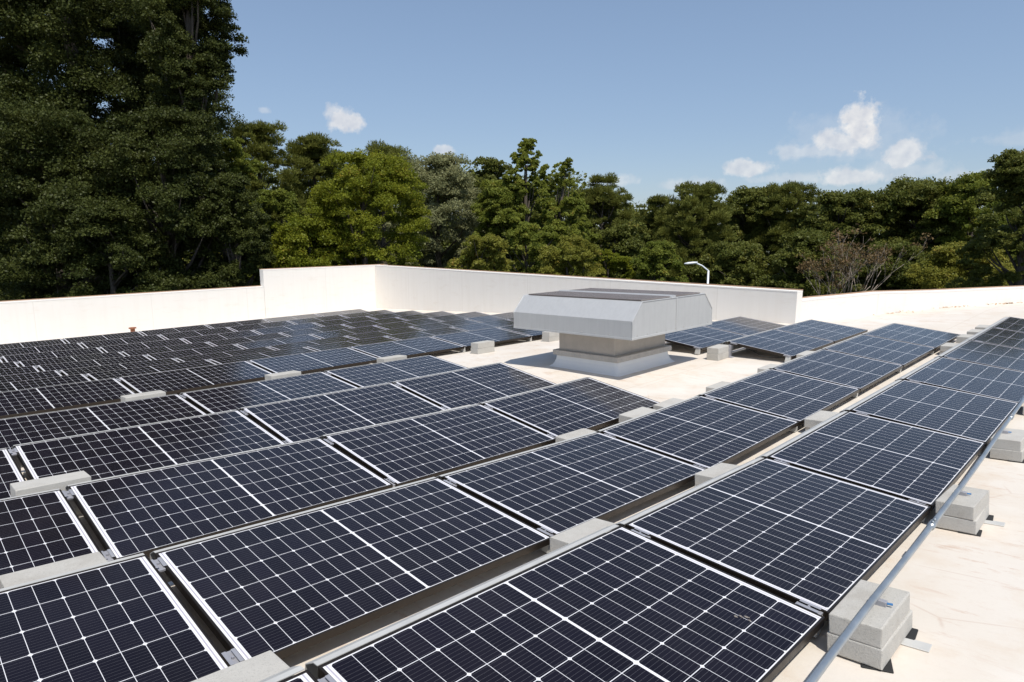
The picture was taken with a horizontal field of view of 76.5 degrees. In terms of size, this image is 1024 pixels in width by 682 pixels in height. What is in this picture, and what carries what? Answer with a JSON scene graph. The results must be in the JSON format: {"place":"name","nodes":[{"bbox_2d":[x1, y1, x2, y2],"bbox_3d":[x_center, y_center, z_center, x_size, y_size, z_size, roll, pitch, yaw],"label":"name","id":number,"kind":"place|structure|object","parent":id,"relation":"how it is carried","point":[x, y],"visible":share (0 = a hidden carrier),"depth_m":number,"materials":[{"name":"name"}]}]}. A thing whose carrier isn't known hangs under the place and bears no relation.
{"place":"outdoors","nodes":[
{"label":"outdoors","id":0,"kind":"place"},
{"bbox_2d":[21,303,1023,681],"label":"roof","id":1,"kind":"structure","parent":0,"point":[967,599],"depth_m":3.51,"materials":[{"name":"white concrete"}]},
{"bbox_2d":[0,448,25,498],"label":"solar panel","id":2,"kind":"object","parent":1,"relation":"on","point":[10,472],"visible":0.58,"depth_m":4.64,"materials":[{"name":"grey"}]},
{"bbox_2d":[0,374,91,391],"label":"solar panel","id":3,"kind":"object","parent":1,"relation":"on","point":[36,383],"visible":0.53,"depth_m":9.20,"materials":[{"name":"grey"}]},
{"bbox_2d":[10,471,90,496],"bbox_3d":[-3.038,0.957,4.284,0.196,0.087,0.411,6,8,44],"label":"ballast block","id":4,"kind":"object","parent":1,"relation":"on","point":[62,481],"depth_m":4.23,"materials":[{"name":"concrete"}]},
{"bbox_2d":[0,347,103,361],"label":"solar panel","id":5,"kind":"object","parent":1,"relation":"on","point":[45,355],"visible":0.41,"depth_m":14.05,"materials":[{"name":"grey"}]},
{"bbox_2d":[0,489,105,574],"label":"solar panel","id":6,"kind":"object","parent":1,"relation":"on","point":[41,528],"visible":0.63,"depth_m":3.58,"materials":[{"name":"grey"}]},
{"bbox_2d":[0,378,135,418],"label":"solar panel","id":7,"kind":"object","parent":1,"relation":"on","point":[25,402],"visible":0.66,"depth_m":7.88,"materials":[{"name":"grey"}]},
{"bbox_2d":[16,352,124,366],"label":"solar panel","id":8,"kind":"object","parent":1,"relation":"on","point":[35,362],"visible":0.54,"depth_m":13.10,"materials":[{"name":"grey"}]},
{"bbox_2d":[35,355,151,371],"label":"solar panel","id":9,"kind":"object","parent":1,"relation":"on","point":[84,363],"visible":0.49,"depth_m":12.11,"materials":[{"name":"grey"}]},
{"bbox_2d":[0,394,206,448],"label":"solar panel","id":10,"kind":"object","parent":1,"relation":"on","point":[53,425],"visible":0.62,"depth_m":6.35,"materials":[{"name":"grey"}]},
{"bbox_2d":[0,553,229,681],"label":"solar panel","id":11,"kind":"object","parent":1,"relation":"on","point":[129,619],"visible":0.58,"depth_m":2.56,"materials":[{"name":"grey"}]},
{"bbox_2d":[58,358,179,375],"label":"solar panel","id":12,"kind":"object","parent":1,"relation":"on","point":[83,370],"visible":0.41,"depth_m":11.14,"materials":[{"name":"grey"}]},
{"bbox_2d":[98,338,188,352],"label":"solar panel","id":13,"kind":"object","parent":1,"relation":"on","point":[135,346],"visible":0.53,"depth_m":15.31,"materials":[{"name":"grey"}]},
{"bbox_2d":[8,410,284,479],"bbox_3d":[-3.001,0.964,5.396,1.171,0.247,1.824,17,17,42],"label":"solar panel","id":14,"kind":"object","parent":1,"relation":"on","point":[112,452],"visible":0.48,"depth_m":5.30,"materials":[{"name":"grey"}]},
{"bbox_2d":[83,359,215,380],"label":"solar panel","id":15,"kind":"object","parent":1,"relation":"on","point":[115,374],"visible":0.44,"depth_m":10.15,"materials":[{"name":"grey"}]},
{"bbox_2d":[116,361,272,394],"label":"solar panel","id":16,"kind":"object","parent":1,"relation":"on","point":[191,379],"visible":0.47,"depth_m":8.98,"materials":[{"name":"grey"}]},
{"bbox_2d":[145,344,243,359],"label":"solar panel","id":17,"kind":"object","parent":1,"relation":"on","point":[192,352],"visible":0.38,"depth_m":13.38,"materials":[{"name":"grey"}]},
{"bbox_2d":[62,437,392,561],"bbox_3d":[-1.919,1.079,4.433,1.824,0.247,1.171,-6,17,-45],"label":"solar panel","id":18,"kind":"object","parent":1,"relation":"on","point":[147,512],"visible":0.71,"depth_m":4.23,"materials":[{"name":"grey"}]},
{"bbox_2d":[191,650,293,681],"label":"ballast block","id":19,"kind":"object","parent":1,"relation":"on","point":[262,666],"depth_m":2.32,"materials":[{"name":"concrete"}]},
{"bbox_2d":[207,347,315,363],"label":"solar panel","id":20,"kind":"object","parent":1,"relation":"on","point":[251,356],"visible":0.41,"depth_m":11.45,"materials":[{"name":"grey"}]},
{"bbox_2d":[179,372,358,413],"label":"solar panel","id":21,"kind":"object","parent":1,"relation":"on","point":[223,399],"visible":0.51,"depth_m":7.55,"materials":[{"name":"blue"}]},
{"bbox_2d":[259,666,318,681],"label":"solar panel","id":22,"kind":"object","parent":1,"relation":"on","point":[288,673],"visible":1,"depth_m":2.13,"materials":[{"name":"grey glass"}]},
{"bbox_2d":[247,347,376,373],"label":"solar panel","id":23,"kind":"object","parent":1,"relation":"on","point":[309,362],"visible":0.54,"depth_m":10.27,"materials":[{"name":"blue"}]},
{"bbox_2d":[238,383,445,442],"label":"solar panel","id":24,"kind":"object","parent":1,"relation":"on","point":[300,419],"visible":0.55,"depth_m":6.53,"materials":[{"name":"blue"}]},
{"bbox_2d":[150,477,550,665],"bbox_3d":[-0.834,1.180,3.466,1.171,0.247,1.824,15,14,43],"label":"solar panel","id":25,"kind":"object","parent":1,"relation":"on","point":[284,586],"visible":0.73,"depth_m":3.22,"materials":[{"name":"grey"}]},
{"bbox_2d":[323,355,466,387],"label":"solar panel","id":26,"kind":"object","parent":1,"relation":"on","point":[382,372],"visible":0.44,"depth_m":8.82,"materials":[{"name":"blue"}]},
{"bbox_2d":[348,336,463,357],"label":"solar panel","id":27,"kind":"object","parent":1,"relation":"on","point":[412,347],"visible":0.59,"depth_m":11.55,"materials":[{"name":"blue"}]},
{"bbox_2d":[319,404,555,486],"bbox_3d":[-0.660,0.942,5.703,1.824,0.247,1.171,-7,19,-45],"label":"solar panel","id":28,"kind":"object","parent":1,"relation":"on","point":[396,453],"visible":0.83,"depth_m":5.53,"materials":[{"name":"blue"}]},
{"bbox_2d":[391,363,555,408],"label":"solar panel","id":29,"kind":"object","parent":1,"relation":"on","point":[466,386],"visible":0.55,"depth_m":7.80,"materials":[{"name":"blue"}]},
{"bbox_2d":[430,327,530,351],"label":"solar panel","id":30,"kind":"object","parent":1,"relation":"on","point":[465,339],"visible":0.84,"depth_m":12.83,"materials":[{"name":"blue"}]},
{"bbox_2d":[305,525,824,681],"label":"solar panel","id":31,"kind":"object","parent":1,"relation":"on","point":[620,604],"visible":0.98,"depth_m":2.53,"materials":[{"name":"grey"}]},
{"bbox_2d":[479,377,659,444],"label":"solar panel","id":32,"kind":"object","parent":1,"relation":"on","point":[555,410],"visible":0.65,"depth_m":6.82,"materials":[{"name":"blue"}]},
{"bbox_2d":[436,432,704,552],"bbox_3d":[0.427,1.060,4.737,1.171,0.247,1.824,14,14,43],"label":"solar panel","id":33,"kind":"object","parent":1,"relation":"on","point":[553,489],"visible":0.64,"depth_m":4.54,"materials":[{"name":"blue"}]},
{"bbox_2d":[550,518,614,551],"bbox_3d":[0.423,1.116,3.672,0.411,0.087,0.197,-6,6,-44],"label":"ballast block","id":34,"kind":"object","parent":1,"relation":"on","point":[571,535],"depth_m":3.64,"materials":[{"name":"concrete"}]},
{"bbox_2d":[375,264,802,323],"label":"parapet wall","id":35,"kind":"structure","parent":1,"relation":"on","point":[425,288],"depth_m":20.85,"materials":[{"name":"white"}]},
{"bbox_2d":[513,288,711,376],"bbox_3d":[1.558,-0.186,10.027,2.178,1.131,2.162,7,12,44],"label":"roof vent","id":36,"kind":"object","parent":1,"relation":"on","point":[615,332],"visible":1,"depth_m":9.40,"materials":[{"name":"metal"}]},
{"bbox_2d":[596,396,798,468],"bbox_3d":[1.690,0.891,6.005,1.171,0.247,1.824,15,17,43],"label":"solar panel","id":37,"kind":"object","parent":1,"relation":"on","point":[703,432],"visible":0.78,"depth_m":5.84,"materials":[{"name":"blue"}]},
{"bbox_2d":[665,326,745,354],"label":"solar panel","id":38,"kind":"object","parent":1,"relation":"on","point":[697,339],"visible":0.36,"depth_m":11.52,"materials":[{"name":"blue"}]},
{"bbox_2d":[705,316,785,335],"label":"solar panel","id":39,"kind":"object","parent":1,"relation":"on","point":[743,325],"visible":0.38,"depth_m":12.90,"materials":[{"name":"blue"}]},
{"bbox_2d":[610,457,930,637],"bbox_3d":[1.510,1.106,3.765,1.171,0.247,1.824,13,14,43],"label":"solar panel","id":40,"kind":"object","parent":1,"relation":"on","point":[820,544],"visible":0.84,"depth_m":3.54,"materials":[{"name":"grey"}]},
{"bbox_2d":[694,369,859,431],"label":"solar panel","id":41,"kind":"object","parent":1,"relation":"on","point":[795,397],"visible":0.81,"depth_m":7.12,"materials":[{"name":"blue"}]},
{"bbox_2d":[722,329,833,361],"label":"solar panel","id":42,"kind":"object","parent":1,"relation":"on","point":[788,345],"visible":0.98,"depth_m":10.57,"materials":[{"name":"blue"}]},
{"bbox_2d":[775,319,867,345],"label":"solar panel","id":43,"kind":"object","parent":1,"relation":"on","point":[834,333],"visible":0.86,"depth_m":11.88,"materials":[{"name":"blue"}]},
{"bbox_2d":[766,349,902,397],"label":"solar panel","id":44,"kind":"object","parent":1,"relation":"on","point":[859,372],"visible":0.86,"depth_m":8.38,"materials":[{"name":"blue"}]},
{"bbox_2d":[827,610,912,669],"bbox_3d":[1.502,1.210,2.718,0.427,0.084,0.207,-6,6,-45],"label":"ballast block","id":45,"kind":"object","parent":1,"relation":"on","point":[868,655],"depth_m":2.57,"materials":[{"name":"concrete"}]},
{"bbox_2d":[829,580,909,648],"bbox_3d":[1.495,1.129,2.708,0.197,0.084,0.412,2,6,44],"label":"ballast block","id":46,"kind":"object","parent":45,"relation":"on","point":[877,626],"depth_m":2.62,"materials":[{"name":"concrete"}]},
{"bbox_2d":[755,411,985,521],"bbox_3d":[2.772,0.940,5.033,1.171,0.247,1.824,14,16,43],"label":"solar panel","id":47,"kind":"object","parent":1,"relation":"on","point":[923,466],"visible":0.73,"depth_m":4.86,"materials":[{"name":"blue"}]},
{"bbox_2d":[819,334,935,372],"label":"solar panel","id":48,"kind":"object","parent":1,"relation":"on","point":[904,354],"visible":0.88,"depth_m":9.65,"materials":[{"name":"blue"}]},
{"bbox_2d":[862,323,960,353],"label":"solar panel","id":49,"kind":"object","parent":1,"relation":"on","point":[936,339],"visible":0.77,"depth_m":10.92,"materials":[{"name":"blue"}]},
{"bbox_2d":[839,380,1018,454],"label":"solar panel","id":50,"kind":"object","parent":1,"relation":"on","point":[977,417],"visible":0.72,"depth_m":6.15,"materials":[{"name":"blue"}]},
{"bbox_2d":[895,357,1023,402],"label":"solar panel","id":51,"kind":"object","parent":1,"relation":"on","point":[982,379],"visible":0.73,"depth_m":7.43,"materials":[{"name":"blue"}]},
{"bbox_2d":[936,504,988,534],"bbox_3d":[2.781,1.070,4.005,0.206,0.083,0.427,2,7,44],"label":"ballast block","id":52,"kind":"object","parent":1,"relation":"on","point":[959,524],"depth_m":3.86,"materials":[{"name":"concrete"}]},
{"bbox_2d":[935,485,988,520],"bbox_3d":[2.774,0.988,3.995,0.412,0.083,0.196,-7,6,-43],"label":"ballast block","id":53,"kind":"object","parent":52,"relation":"on","point":[974,504],"depth_m":3.90,"materials":[{"name":"concrete"}]},
{"bbox_2d":[934,340,1023,371],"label":"solar panel","id":54,"kind":"object","parent":1,"relation":"on","point":[1000,356],"visible":0.74,"depth_m":8.76,"materials":[{"name":"blue"}]},
{"bbox_2d":[962,327,1023,348],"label":"solar panel","id":55,"kind":"object","parent":1,"relation":"on","point":[1004,337],"visible":0.7,"depth_m":10.09,"materials":[{"name":"blue"}]},
{"bbox_2d":[990,448,1023,461],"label":"ballast block","id":56,"kind":"object","parent":1,"relation":"on","point":[1005,454],"depth_m":5.12,"materials":[{"name":"concrete"}]},
{"bbox_2d":[991,428,1023,450],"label":"ballast block","id":57,"kind":"object","parent":56,"relation":"on","point":[1014,440],"depth_m":5.14,"materials":[{"name":"concrete"}]},
{"bbox_2d":[38,0,1023,235],"label":"sky","id":58,"kind":"structure","parent":0,"point":[658,95],"materials":[{"name":"blue"}]},
{"bbox_3d":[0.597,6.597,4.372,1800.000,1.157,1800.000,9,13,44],"label":"ground","id":59,"kind":"structure","parent":0,"visible":0},
{"bbox_2d":[0,0,111,300],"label":"oak tree","id":60,"kind":"object","parent":59,"relation":"on","point":[8,58],"visible":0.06,"depth_m":35.36,"materials":[{"name":"green plant"}]},
{"bbox_2d":[0,97,158,300],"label":"oak tree","id":61,"kind":"object","parent":59,"relation":"on","point":[52,166],"visible":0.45,"depth_m":27.25,"materials":[{"name":"green plant"}]},
{"bbox_2d":[17,191,193,297],"bbox_3d":[-17.227,-1.606,27.458,6.447,9.179,6.699,9,13,44],"label":"oak tree","id":62,"kind":"object","parent":59,"relation":"on","point":[126,256],"visible":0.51,"depth_m":26.49,"materials":[{"name":"green plant"}]},
{"bbox_2d":[0,0,248,299],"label":"oak tree","id":63,"kind":"object","parent":59,"relation":"on","point":[79,88],"visible":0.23,"depth_m":32.82,"materials":[{"name":"green plant"}]},
{"bbox_2d":[0,286,265,343],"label":"parapet wall","id":64,"kind":"structure","parent":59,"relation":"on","point":[27,320],"depth_m":20.21,"materials":[{"name":"white"}]},
{"bbox_2d":[27,0,244,266],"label":"oak tree","id":65,"kind":"object","parent":59,"relation":"on","point":[127,41],"visible":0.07,"depth_m":38.48,"materials":[{"name":"green plant"}]},
{"bbox_2d":[75,103,258,293],"bbox_3d":[-15.695,-4.014,29.770,7.602,13.174,7.848,9,13,44],"label":"oak tree","id":66,"kind":"object","parent":59,"relation":"on","point":[176,152],"visible":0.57,"depth_m":28.44,"materials":[{"name":"green plant"}]},
{"bbox_2d":[128,0,248,273],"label":"oak tree","id":67,"kind":"object","parent":59,"relation":"on","point":[190,67],"visible":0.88,"depth_m":31.34,"materials":[{"name":"green plant"}]},
{"bbox_2d":[190,133,265,284],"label":"broadleaf tree","id":68,"kind":"object","parent":59,"relation":"on","point":[242,162],"visible":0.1,"depth_m":40.02,"materials":[{"name":"green plant"}]},
{"bbox_2d":[189,171,277,286],"bbox_3d":[-13.127,-2.730,30.805,4.108,10.302,4.193,-2,10,-9],"label":"oak tree","id":69,"kind":"object","parent":59,"relation":"on","point":[227,188],"visible":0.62,"depth_m":29.52,"materials":[{"name":"green plant"}]},
{"bbox_2d":[218,119,304,283],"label":"broadleaf tree","id":70,"kind":"object","parent":59,"relation":"on","point":[262,139],"visible":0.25,"depth_m":45.65,"materials":[{"name":"green plant"}]},
{"bbox_2d":[248,188,321,282],"bbox_3d":[-13.231,-3.930,38.661,5.114,10.070,4.776,-3,10,-20],"label":"broadleaf tree","id":71,"kind":"object","parent":59,"relation":"on","point":[282,202],"visible":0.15,"depth_m":37.05,"materials":[{"name":"green plant"}]},
{"bbox_2d":[265,214,353,268],"bbox_3d":[-9.954,-2.136,32.880,5.109,8.439,5.576,0,9,-2],"label":"maple tree","id":72,"kind":"object","parent":59,"relation":"on","point":[288,253],"visible":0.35,"depth_m":31.34,"materials":[{"name":"green plant"}]},
{"bbox_2d":[264,131,359,265],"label":"broadleaf tree","id":73,"kind":"object","parent":59,"relation":"on","point":[308,152],"visible":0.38,"depth_m":49.10,"materials":[{"name":"green plant"}]},
{"bbox_2d":[259,264,383,317],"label":"parapet wall","id":74,"kind":"structure","parent":59,"relation":"on","point":[295,291],"depth_m":24.82,"materials":[{"name":"white"}]},
{"bbox_2d":[284,148,432,266],"bbox_3d":[-7.341,-3.966,33.778,7.619,11.751,8.091,9,13,44],"label":"maple tree","id":75,"kind":"object","parent":59,"relation":"on","point":[382,182],"visible":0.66,"depth_m":32.24,"materials":[{"name":"green plant"}]},
{"bbox_2d":[352,139,428,264],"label":"pine tree","id":76,"kind":"object","parent":59,"relation":"on","point":[384,147],"visible":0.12,"depth_m":57.99,"materials":[{"name":"green plant"}]},
{"bbox_2d":[383,151,483,267],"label":"silver leaf tree","id":77,"kind":"object","parent":59,"relation":"on","point":[445,176],"visible":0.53,"depth_m":43.47,"materials":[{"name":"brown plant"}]},
{"bbox_2d":[444,233,514,271],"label":"young tree","id":78,"kind":"object","parent":59,"relation":"on","point":[483,253],"visible":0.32,"depth_m":30.09,"materials":[{"name":"green plant"}]},
{"bbox_2d":[456,156,516,256],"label":"pine tree","id":79,"kind":"object","parent":59,"relation":"on","point":[492,167],"visible":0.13,"depth_m":59.30,"materials":[{"name":"green plant"}]},
{"bbox_2d":[458,179,530,272],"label":"poplar tree","id":80,"kind":"object","parent":59,"relation":"on","point":[493,188],"visible":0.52,"depth_m":40.47,"materials":[{"name":"green plant"}]},
{"bbox_2d":[0,161,1023,284],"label":"distant woods","id":81,"kind":"object","parent":59,"relation":"on","point":[584,184],"visible":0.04,"depth_m":74.10,"materials":[{"name":"green plant"}]},
{"bbox_2d":[496,221,550,273],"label":"young tree","id":82,"kind":"object","parent":59,"relation":"on","point":[529,238],"visible":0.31,"depth_m":33.70,"materials":[{"name":"green plant"}]},
{"bbox_2d":[474,138,577,275],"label":"poplar tree","id":83,"kind":"object","parent":59,"relation":"on","point":[524,193],"visible":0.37,"depth_m":40.39,"materials":[{"name":"green plant"}]},
{"bbox_2d":[529,157,601,275],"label":"poplar tree","id":84,"kind":"object","parent":59,"relation":"on","point":[572,199],"visible":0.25,"depth_m":40.98,"materials":[{"name":"green plant"}]},
{"bbox_2d":[537,234,606,276],"bbox_3d":[2.587,-1.441,31.548,3.903,7.508,3.782,2,10,11],"label":"young tree","id":85,"kind":"object","parent":59,"relation":"on","point":[553,262],"visible":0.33,"depth_m":30.94,"materials":[{"name":"green plant"}]},
{"bbox_2d":[564,172,641,256],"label":"pine tree","id":86,"kind":"object","parent":59,"relation":"on","point":[595,196],"visible":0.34,"depth_m":53.62,"materials":[{"name":"green plant"}]},
{"bbox_2d":[571,220,651,278],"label":"broadleaf tree","id":87,"kind":"object","parent":59,"relation":"on","point":[627,238],"visible":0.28,"depth_m":42.99,"materials":[{"name":"green plant"}]},
{"bbox_2d":[592,249,636,278],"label":"young tree","id":88,"kind":"object","parent":59,"relation":"on","point":[611,262],"visible":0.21,"depth_m":33.10,"materials":[{"name":"green plant"}]},
{"bbox_2d":[629,239,690,282],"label":"young tree","id":89,"kind":"object","parent":59,"relation":"on","point":[663,253],"visible":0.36,"depth_m":31.75,"materials":[{"name":"green plant"}]},
{"bbox_2d":[634,194,687,281],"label":"pine tree","id":90,"kind":"object","parent":59,"relation":"on","point":[653,219],"visible":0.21,"depth_m":61.38,"materials":[{"name":"green plant"}]},
{"bbox_2d":[648,180,737,283],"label":"broadleaf tree","id":91,"kind":"object","parent":59,"relation":"on","point":[702,214],"visible":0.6,"depth_m":53.38,"materials":[{"name":"green plant"}]},
{"bbox_2d":[680,240,776,286],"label":"broadleaf tree","id":92,"kind":"object","parent":59,"relation":"on","point":[744,261],"visible":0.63,"depth_m":49.15,"materials":[{"name":"green plant"}]},
{"bbox_2d":[698,185,787,282],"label":"broadleaf tree","id":93,"kind":"object","parent":59,"relation":"on","point":[740,199],"visible":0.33,"depth_m":62.02,"materials":[{"name":"green plant"}]},
{"bbox_2d":[737,180,828,285],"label":"broadleaf tree","id":94,"kind":"object","parent":59,"relation":"on","point":[790,195],"visible":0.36,"depth_m":61.28,"materials":[{"name":"green plant"}]},
{"bbox_2d":[763,227,857,296],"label":"broadleaf tree","id":95,"kind":"object","parent":59,"relation":"on","point":[809,242],"visible":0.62,"depth_m":47.09,"materials":[{"name":"green plant"}]},
{"bbox_2d":[777,187,897,292],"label":"broadleaf tree","id":96,"kind":"object","parent":59,"relation":"on","point":[849,204],"visible":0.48,"depth_m":56.45,"materials":[{"name":"green plant"}]},
{"bbox_2d":[796,223,933,294],"bbox_3d":[19.613,-2.854,37.919,6.913,7.918,5.035,32,33,72],"label":"bare tree","id":97,"kind":"object","parent":59,"relation":"on","point":[844,256],"visible":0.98,"depth_m":37.06,"materials":[{"name":"brown plant"}]},
{"bbox_2d":[848,241,936,292],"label":"broadleaf tree","id":98,"kind":"object","parent":59,"relation":"on","point":[895,279],"visible":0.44,"depth_m":45.11,"materials":[{"name":"green plant"}]},
{"bbox_2d":[840,174,979,290],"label":"broadleaf tree","id":99,"kind":"object","parent":59,"relation":"on","point":[912,199],"visible":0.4,"depth_m":54.22,"materials":[{"name":"green plant"}]},
{"bbox_2d":[801,285,1023,321],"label":"parapet wall","id":100,"kind":"structure","parent":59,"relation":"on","point":[841,305],"depth_m":15.83,"materials":[{"name":"white"}]},
{"bbox_2d":[903,240,1014,289],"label":"broadleaf tree","id":101,"kind":"object","parent":59,"relation":"on","point":[943,268],"visible":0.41,"depth_m":41.79,"materials":[{"name":"green plant"}]},
{"bbox_2d":[915,170,1022,279],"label":"broadleaf tree","id":102,"kind":"object","parent":59,"relation":"on","point":[964,211],"visible":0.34,"depth_m":51.22,"materials":[{"name":"green plant"}]},
{"bbox_2d":[944,148,1023,287],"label":"broadleaf tree","id":103,"kind":"object","parent":59,"relation":"on","point":[1007,172],"visible":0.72,"depth_m":34.97,"materials":[{"name":"green plant"}]},
{"bbox_3d":[-2.175,1.235,3.120,0.197,0.122,0.411,6,7,44],"label":"ballast block","id":104,"kind":"object","parent":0,"visible":0},
{"bbox_2d":[0,552,107,588],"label":"ballast block","id":105,"kind":"object","parent":104,"relation":"on","point":[45,570],"depth_m":3.10,"materials":[{"name":"concrete"}]},
{"bbox_3d":[5.309,0.676,6.536,0.427,0.083,0.205,-9,10,-44],"label":"ballast block","id":106,"kind":"object","parent":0,"visible":0},
{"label":"ballast block","id":107,"kind":"object","parent":106,"relation":"on","visible":0},
{"bbox_2d":[805,396,1023,681],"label":"metal conduit","id":108,"kind":"object","parent":107,"relation":"on","point":[820,669],"visible":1,"depth_m":2.82,"materials":[{"name":"metal"}]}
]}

